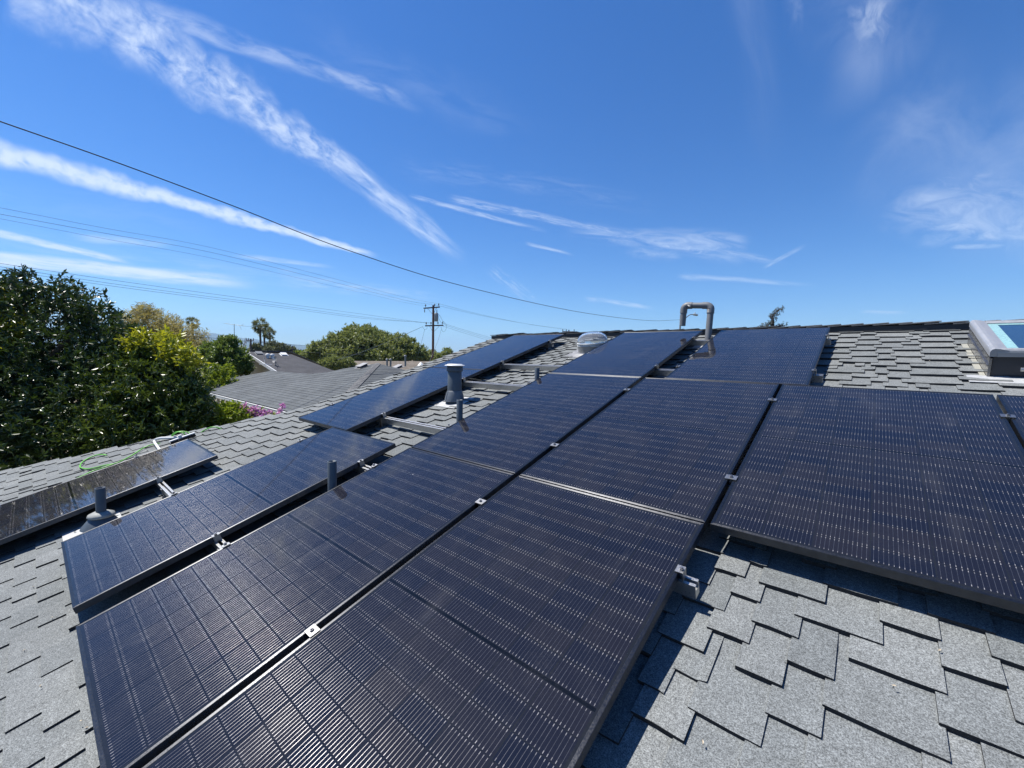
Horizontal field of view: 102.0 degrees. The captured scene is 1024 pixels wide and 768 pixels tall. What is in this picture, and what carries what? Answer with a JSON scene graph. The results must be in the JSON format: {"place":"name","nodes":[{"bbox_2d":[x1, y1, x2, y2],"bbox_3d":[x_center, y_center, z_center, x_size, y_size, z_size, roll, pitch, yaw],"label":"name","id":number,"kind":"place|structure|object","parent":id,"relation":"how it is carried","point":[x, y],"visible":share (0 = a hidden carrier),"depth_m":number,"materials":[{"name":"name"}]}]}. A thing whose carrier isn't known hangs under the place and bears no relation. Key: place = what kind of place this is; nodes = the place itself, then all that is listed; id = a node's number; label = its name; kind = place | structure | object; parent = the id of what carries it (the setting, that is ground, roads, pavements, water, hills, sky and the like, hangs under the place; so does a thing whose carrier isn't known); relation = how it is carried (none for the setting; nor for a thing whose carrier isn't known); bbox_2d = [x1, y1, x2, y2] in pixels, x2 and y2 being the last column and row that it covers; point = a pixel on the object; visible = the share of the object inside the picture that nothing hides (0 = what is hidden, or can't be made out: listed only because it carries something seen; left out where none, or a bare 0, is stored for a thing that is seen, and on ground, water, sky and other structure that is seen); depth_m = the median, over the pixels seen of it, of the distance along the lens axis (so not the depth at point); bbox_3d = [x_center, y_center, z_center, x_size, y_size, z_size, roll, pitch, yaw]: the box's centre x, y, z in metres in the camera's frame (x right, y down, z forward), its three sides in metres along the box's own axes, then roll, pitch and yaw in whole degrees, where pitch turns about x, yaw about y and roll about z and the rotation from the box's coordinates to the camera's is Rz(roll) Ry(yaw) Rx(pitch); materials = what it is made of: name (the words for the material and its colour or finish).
{"place":"outdoors","nodes":[
{"label":"outdoors","id":0,"kind":"place"},
{"bbox_2d":[31,327,306,350],"bbox_3d":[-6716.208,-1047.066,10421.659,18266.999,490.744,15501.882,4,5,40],"label":"hills","id":1,"kind":"structure","parent":0,"point":[213,336],"depth_m":8462.57,"materials":[{"name":"blue"}]},
{"bbox_2d":[151,333,343,347],"bbox_3d":[-20.184,-3.581,35.500,0.032,0.526,22.447,2,4,21],"label":"telephone cable","id":2,"kind":"object","parent":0,"point":[261,342],"visible":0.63,"depth_m":35.25,"materials":[{"name":"black metal"}]},
{"bbox_2d":[197,347,365,354],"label":"telephone cable","id":3,"kind":"object","parent":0,"point":[311,352],"visible":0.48,"depth_m":40.47,"materials":[{"name":"black metal"}]},
{"bbox_2d":[344,361,428,369],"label":"distant house","id":4,"kind":"structure","parent":0,"point":[411,364],"depth_m":52.31,"materials":[{"name":"beige"}]},
{"bbox_2d":[0,0,1023,351],"label":"sky","id":5,"kind":"structure","parent":0,"point":[829,162],"materials":[{"name":"blue"}]},
{"label":"ground","id":6,"kind":"structure","parent":0,"visible":0},
{"bbox_2d":[0,263,157,470],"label":"broadleaf tree","id":7,"kind":"object","parent":6,"relation":"on","point":[26,415],"visible":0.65,"depth_m":9.26,"materials":[{"name":"green plant"}]},
{"bbox_2d":[46,324,221,458],"bbox_3d":[-8.246,1.278,9.300,3.608,5.323,2.935,4,5,40],"label":"citrus tree","id":8,"kind":"object","parent":6,"relation":"on","point":[172,397],"visible":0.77,"depth_m":8.84,"materials":[{"name":"green plant"}]},
{"bbox_2d":[112,301,211,353],"bbox_3d":[-29.798,-2.686,36.206,10.578,8.966,5.339,1,4,-3],"label":"ochre tree","id":9,"kind":"object","parent":6,"relation":"on","point":[147,316],"visible":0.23,"depth_m":35.49,"materials":[{"name":"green plant"}]},
{"bbox_2d":[185,317,199,371],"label":"palm tree","id":10,"kind":"object","parent":6,"relation":"on","point":[189,320],"visible":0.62,"depth_m":77.65,"materials":[{"name":"green plant"}]},
{"bbox_2d":[198,362,238,401],"bbox_3d":[-15.999,0.858,22.566,1.812,4.111,2.524,18,17,77],"label":"lime shrub","id":11,"kind":"object","parent":6,"relation":"on","point":[221,376],"visible":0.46,"depth_m":22.43,"materials":[{"name":"green plant"}]},
{"bbox_2d":[199,399,250,426],"bbox_3d":[-7.051,2.131,10.001,1.122,3.544,1.339,4,5,40],"label":"lime shrub","id":12,"kind":"object","parent":6,"relation":"on","point":[230,412],"visible":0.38,"depth_m":9.91,"materials":[{"name":"green plant"}]},
{"bbox_2d":[194,333,256,377],"bbox_3d":[-17.735,-0.211,25.620,4.017,5.816,2.575,1,4,6],"label":"green tree","id":13,"kind":"object","parent":6,"relation":"on","point":[222,350],"visible":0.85,"depth_m":25.01,"materials":[{"name":"green plant"}]},
{"bbox_2d":[246,338,253,350],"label":"utility pole","id":14,"kind":"object","parent":6,"relation":"on","point":[250,343],"visible":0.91,"depth_m":84.92,"materials":[{"name":"brown wood"}]},
{"bbox_2d":[247,342,264,350],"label":"distant tree","id":15,"kind":"object","parent":6,"relation":"on","point":[256,346],"visible":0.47,"depth_m":89.25,"materials":[{"name":"green plant"}]},
{"bbox_2d":[251,317,269,345],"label":"palm tree","id":16,"kind":"object","parent":6,"relation":"on","point":[254,323],"visible":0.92,"depth_m":91.91,"materials":[{"name":"green plant"}]},
{"bbox_2d":[242,401,285,418],"bbox_3d":[-6.684,2.148,10.755,1.534,3.426,1.355,4,5,40],"label":"flowering shrub","id":17,"kind":"object","parent":6,"relation":"on","point":[260,411],"visible":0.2,"depth_m":10.59,"materials":[{"name":"pink plant"}]},
{"bbox_2d":[257,323,271,345],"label":"palm tree","id":18,"kind":"object","parent":6,"relation":"on","point":[263,324],"visible":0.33,"depth_m":93.91,"materials":[{"name":"green plant"}]},
{"bbox_2d":[263,327,275,340],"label":"palm tree","id":19,"kind":"object","parent":6,"relation":"on","point":[268,330],"visible":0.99,"depth_m":90.74,"materials":[{"name":"green plant"}]},
{"bbox_2d":[262,339,287,350],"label":"distant tree","id":20,"kind":"object","parent":6,"relation":"on","point":[275,347],"visible":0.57,"depth_m":85.20,"materials":[{"name":"green plant"}]},
{"bbox_2d":[220,351,333,402],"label":"neighbour house","id":21,"kind":"structure","parent":6,"relation":"on","point":[292,362],"depth_m":26.42,"materials":[{"name":"grey"}]},
{"bbox_2d":[254,351,263,354],"bbox_3d":[-16.625,-2.032,27.256,0.504,0.130,0.504,27,19,37],"label":"roof vent","id":22,"kind":"object","parent":21,"relation":"on","point":[258,352],"visible":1,"depth_m":27.22,"materials":[{"name":"white metal"}]},
{"bbox_2d":[279,343,296,350],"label":"distant tree","id":23,"kind":"object","parent":6,"relation":"on","point":[289,347],"visible":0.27,"depth_m":87.57,"materials":[{"name":"green plant"}]},
{"bbox_2d":[210,363,403,414],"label":"neighbour house","id":24,"kind":"structure","parent":6,"relation":"on","point":[271,390],"depth_m":18.46,"materials":[{"name":"grey"}]},
{"bbox_2d":[354,363,369,368],"bbox_3d":[-7.139,-0.869,19.721,0.588,0.151,0.588,4,23,40],"label":"roof vent","id":25,"kind":"object","parent":24,"relation":"on","point":[361,365],"visible":1,"depth_m":19.62,"materials":[{"name":"white metal"}]},
{"bbox_2d":[393,364,404,368],"bbox_3d":[-5.941,-0.884,21.479,0.560,0.144,0.560,4,23,40],"label":"roof vent","id":26,"kind":"object","parent":24,"relation":"on","point":[399,366],"visible":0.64,"depth_m":21.43,"materials":[{"name":"white metal"}]},
{"bbox_2d":[316,355,356,370],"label":"dense bush","id":27,"kind":"object","parent":6,"relation":"on","point":[329,362],"visible":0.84,"depth_m":46.39,"materials":[{"name":"green plant"}]},
{"bbox_2d":[298,321,435,361],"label":"spreading tree","id":28,"kind":"object","parent":6,"relation":"on","point":[352,339],"visible":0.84,"depth_m":59.51,"materials":[{"name":"green plant"}]},
{"bbox_2d":[423,303,446,360],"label":"utility pole","id":29,"kind":"object","parent":6,"relation":"on","point":[435,316],"visible":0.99,"depth_m":49.88,"materials":[{"name":"brown wood"}]},
{"bbox_2d":[0,263,414,321],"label":"power line","id":30,"kind":"object","parent":29,"relation":"attached to","point":[180,289],"visible":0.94,"depth_m":27.75,"materials":[{"name":"grey metal"}]},
{"bbox_2d":[4,219,415,304],"bbox_3d":[-19.063,-8.967,34.751,0.032,0.855,35.039,3,4,29],"label":"power line","id":31,"kind":"object","parent":29,"relation":"attached to","point":[183,252],"visible":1,"depth_m":27.83,"materials":[{"name":"grey metal"}]},
{"bbox_2d":[4,267,422,322],"bbox_3d":[-18.732,-6.638,34.752,0.033,0.621,35.366,3,4,30],"label":"power line","id":32,"kind":"object","parent":29,"relation":"attached to","point":[201,295],"visible":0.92,"depth_m":29.04,"materials":[{"name":"grey metal"}]},
{"bbox_2d":[1,214,433,304],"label":"power line","id":33,"kind":"object","parent":29,"relation":"attached to","point":[181,246],"visible":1,"depth_m":27.39,"materials":[{"name":"grey metal"}]},
{"bbox_2d":[3,208,437,303],"bbox_3d":[-18.254,-9.427,34.748,0.045,1.198,35.850,3,4,32],"label":"power line","id":34,"kind":"object","parent":29,"relation":"attached to","point":[201,245],"visible":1,"depth_m":28.80,"materials":[{"name":"grey metal"}]},
{"bbox_2d":[38,275,428,322],"bbox_3d":[-18.316,-6.464,34.757,0.042,0.666,35.800,3,4,31],"label":"power line","id":35,"kind":"object","parent":29,"relation":"attached to","point":[225,300],"visible":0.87,"depth_m":30.30,"materials":[{"name":"grey metal"}]},
{"bbox_2d":[338,326,422,359],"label":"service drop","id":36,"kind":"object","parent":29,"relation":"attached to","point":[378,345],"visible":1,"depth_m":42.79,"materials":[{"name":"grey metal"}]},
{"bbox_2d":[431,347,453,360],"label":"tree","id":37,"kind":"object","parent":6,"relation":"on","point":[449,350],"visible":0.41,"depth_m":41.76,"materials":[{"name":"green plant"}]},
{"bbox_2d":[0,319,1023,767],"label":"house","id":38,"kind":"structure","parent":6,"relation":"on","point":[754,655],"depth_m":1.44,"materials":[{"name":"tile"}]},
{"bbox_2d":[62,487,121,540],"bbox_3d":[-3.048,0.940,3.019,0.367,0.363,0.311,4,5,40],"label":"vent pipe","id":39,"kind":"object","parent":38,"relation":"on","point":[102,514],"visible":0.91,"depth_m":3.01,"materials":[{"name":"black metal"}]},
{"bbox_2d":[79,426,220,476],"bbox_3d":[-4.220,0.722,4.864,0.913,0.391,1.362,4,5,40],"label":"garden hose","id":40,"kind":"object","parent":38,"relation":"on","point":[173,434],"visible":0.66,"depth_m":4.64,"materials":[{"name":"green rubber"}]},
{"bbox_2d":[153,432,195,448],"bbox_3d":[-3.981,0.640,4.868,0.672,0.152,0.373,4,5,40],"label":"wash brush","id":41,"kind":"object","parent":38,"relation":"on","point":[182,438],"visible":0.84,"depth_m":4.82,"materials":[{"name":"white paint"}]},
{"bbox_2d":[134,455,319,637],"bbox_3d":[-1.833,0.924,2.514,5.072,0.156,0.135,4,22,40],"label":"mounting rail","id":42,"kind":"object","parent":38,"relation":"on","point":[219,542],"visible":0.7,"depth_m":2.40,"materials":[{"name":"metal"}]},
{"bbox_2d":[61,427,395,613],"bbox_3d":[-1.897,0.755,2.965,1.037,0.035,1.852,4,22,40],"label":"solar panel","id":43,"kind":"object","parent":42,"relation":"attached to","point":[107,560],"visible":1,"depth_m":2.69,"materials":[{"name":"glass"},{"name":"silicon solar cells"},{"name":"aluminium"}]},
{"bbox_2d":[76,447,514,767],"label":"solar panel","id":44,"kind":"object","parent":42,"relation":"attached to","point":[169,661],"visible":0.91,"depth_m":1.83,"materials":[{"name":"glass"},{"name":"silicon solar cells"},{"name":"aluminium"}]},
{"bbox_2d":[142,476,703,767],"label":"solar panel","id":45,"kind":"object","parent":42,"relation":"attached to","point":[512,623],"visible":1,"depth_m":1.38,"materials":[{"name":"glass"},{"name":"silicon cells"},{"name":"aluminium"}]},
{"bbox_2d":[327,460,336,490],"bbox_3d":[-1.220,0.688,2.807,0.170,0.335,0.231,4,5,40],"label":"vent pipe","id":46,"kind":"object","parent":38,"relation":"on","point":[332,472],"visible":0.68,"depth_m":2.78,"materials":[{"name":"black metal"}]},
{"bbox_2d":[433,364,473,408],"bbox_3d":[-0.626,0.011,4.481,0.340,0.457,0.298,4,5,40],"label":"flue chimney","id":47,"kind":"object","parent":38,"relation":"on","point":[454,393],"visible":0.98,"depth_m":4.42,"materials":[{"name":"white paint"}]},
{"bbox_2d":[456,400,462,421],"bbox_3d":[-0.459,0.308,3.615,0.170,0.342,0.231,4,5,40],"label":"vent pipe","id":48,"kind":"object","parent":38,"relation":"on","point":[459,413],"visible":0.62,"depth_m":3.59,"materials":[{"name":"black metal"}]},
{"bbox_2d":[297,439,698,599],"bbox_3d":[-0.630,0.666,2.658,3.462,0.156,0.135,4,22,40],"label":"mounting rail","id":49,"kind":"object","parent":38,"relation":"attached to","point":[687,586],"visible":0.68,"depth_m":1.56,"materials":[{"name":"metal"}]},
{"bbox_2d":[496,339,553,349],"bbox_3d":[0.161,-0.611,6.488,1.150,0.156,0.135,4,22,40],"label":"mounting rail","id":50,"kind":"object","parent":38,"relation":"on","point":[549,344],"visible":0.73,"depth_m":6.14,"materials":[{"name":"metal"}]},
{"bbox_2d":[432,334,564,371],"bbox_3d":[-0.160,-0.490,6.117,1.037,0.035,1.852,4,22,40],"label":"solar panel","id":51,"kind":"object","parent":50,"relation":"attached to","point":[489,357],"visible":0.84,"depth_m":5.99,"materials":[{"name":"glass"},{"name":"silicon cells"},{"name":"aluminium"}]},
{"bbox_2d":[330,403,737,494],"bbox_3d":[0.350,0.473,2.718,6.450,0.156,0.135,4,22,40],"label":"mounting rail","id":52,"kind":"object","parent":38,"relation":"on","point":[385,420],"visible":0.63,"depth_m":3.75,"materials":[{"name":"metal"}]},
{"bbox_2d":[298,367,482,431],"bbox_3d":[-1.331,0.110,4.800,1.037,0.037,1.852,4,22,40],"label":"solar panel","id":53,"kind":"object","parent":52,"relation":"attached to","point":[358,411],"visible":0.84,"depth_m":4.57,"materials":[{"name":"glass"},{"name":"silicon cells"},{"name":"aluminium"}]},
{"bbox_2d":[411,373,640,477],"bbox_3d":[0.209,0.225,3.484,1.037,0.037,1.852,4,22,40],"label":"solar panel","id":54,"kind":"object","parent":52,"relation":"attached to","point":[517,433],"visible":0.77,"depth_m":3.26,"materials":[{"name":"glass"},{"name":"silicon cells"},{"name":"aluminium"}]},
{"bbox_2d":[520,378,778,528],"bbox_3d":[1.025,0.286,2.786,1.037,0.037,1.852,4,22,40],"label":"solar panel","id":55,"kind":"object","parent":52,"relation":"attached to","point":[676,447],"visible":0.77,"depth_m":2.52,"materials":[{"name":"glass"},{"name":"silicon cells"},{"name":"aluminium"}]},
{"bbox_2d":[710,384,1023,613],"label":"solar panel","id":56,"kind":"object","parent":52,"relation":"attached to","point":[925,489],"visible":1,"depth_m":1.81,"materials":[{"name":"glass"},{"name":"silicon"},{"name":"aluminium"}]},
{"bbox_2d":[996,395,1023,448],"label":"solar panel","id":57,"kind":"object","parent":52,"relation":"attached to","point":[1012,404],"visible":1,"depth_m":2.22,"materials":[{"name":"blue glass"}]},
{"bbox_2d":[535,368,539,379],"bbox_3d":[0.266,-0.033,4.433,0.170,0.281,0.231,4,5,40],"label":"vent pipe","id":58,"kind":"object","parent":38,"relation":"on","point":[537,371],"visible":0.31,"depth_m":4.41,"materials":[{"name":"black metal"}]},
{"bbox_2d":[562,332,607,357],"bbox_3d":[1.066,-0.545,5.526,0.640,0.300,0.600,4,22,40],"label":"dome skylight","id":59,"kind":"object","parent":38,"relation":"on","point":[587,342],"visible":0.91,"depth_m":5.40,"materials":[{"name":"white plastic"}]},
{"bbox_2d":[447,359,822,382],"bbox_3d":[0.726,-0.168,4.653,4.438,0.156,0.135,4,22,40],"label":"mounting rail","id":60,"kind":"object","parent":38,"relation":"attached to","point":[816,377],"visible":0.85,"depth_m":4.88,"materials":[{"name":"metal"}]},
{"bbox_2d":[550,330,702,379],"bbox_3d":[1.380,-0.375,4.801,1.037,0.035,1.852,4,22,40],"label":"solar panel","id":61,"kind":"object","parent":60,"relation":"attached to","point":[634,354],"visible":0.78,"depth_m":4.63,"materials":[{"name":"glass"},{"name":"silicon cells"},{"name":"aluminium"}]},
{"bbox_2d":[665,327,829,387],"bbox_3d":[2.329,-0.304,3.990,1.037,0.035,1.852,4,22,40],"label":"solar panel","id":62,"kind":"object","parent":60,"relation":"attached to","point":[788,356],"visible":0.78,"depth_m":3.80,"materials":[{"name":"glass"},{"name":"silicon"},{"name":"aluminium"}]},
{"bbox_2d":[679,302,714,347],"bbox_3d":[2.242,-0.697,4.984,0.480,0.601,0.289,4,5,40],"label":"gooseneck pipe","id":63,"kind":"object","parent":38,"relation":"on","point":[709,307],"visible":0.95,"depth_m":4.95,"materials":[{"name":"grey metal"}]},
{"bbox_2d":[409,373,1015,434],"bbox_3d":[1.048,0.115,3.503,6.450,0.156,0.135,4,22,40],"label":"mounting rail","id":64,"kind":"object","parent":38,"relation":"on","point":[515,387],"visible":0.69,"depth_m":4.49,"materials":[{"name":"metal"}]},
{"bbox_2d":[611,334,830,345],"bbox_3d":[2.211,-0.479,4.804,2.360,0.156,0.135,4,22,40],"label":"mounting rail","id":65,"kind":"object","parent":38,"relation":"on","point":[694,342],"visible":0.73,"depth_m":4.80,"materials":[{"name":"metal"}]},
{"bbox_2d":[961,320,1023,383],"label":"framed skylight","id":66,"kind":"object","parent":38,"relation":"on","point":[996,348],"visible":1,"depth_m":2.98,"materials":[{"name":"grey metal"}]},
{"bbox_2d":[757,305,787,326],"bbox_3d":[13.807,-0.359,22.126,1.595,7.693,0.650,1,4,-6],"label":"conifer tree","id":67,"kind":"object","parent":6,"relation":"on","point":[771,322],"visible":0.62,"depth_m":21.95,"materials":[{"name":"plant"}]},
{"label":"street lamp","id":68,"kind":"object","parent":6,"relation":"on","visible":0},
{"bbox_2d":[0,121,668,320],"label":"service cable","id":69,"kind":"object","parent":68,"relation":"attached to","point":[255,214],"visible":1,"depth_m":16.39,"materials":[{"name":"black metal"}]},
{"bbox_3d":[-3.962,1.142,3.064,1.150,0.156,0.135,4,22,40],"label":"rail","id":70,"kind":"object","parent":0,"visible":0},
{"bbox_2d":[0,439,217,544],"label":"solar panel","id":71,"kind":"object","parent":70,"relation":"attached to","point":[28,514],"visible":1,"depth_m":3.49,"materials":[{"name":"glass"},{"name":"silicon solar cells"},{"name":"aluminium"}]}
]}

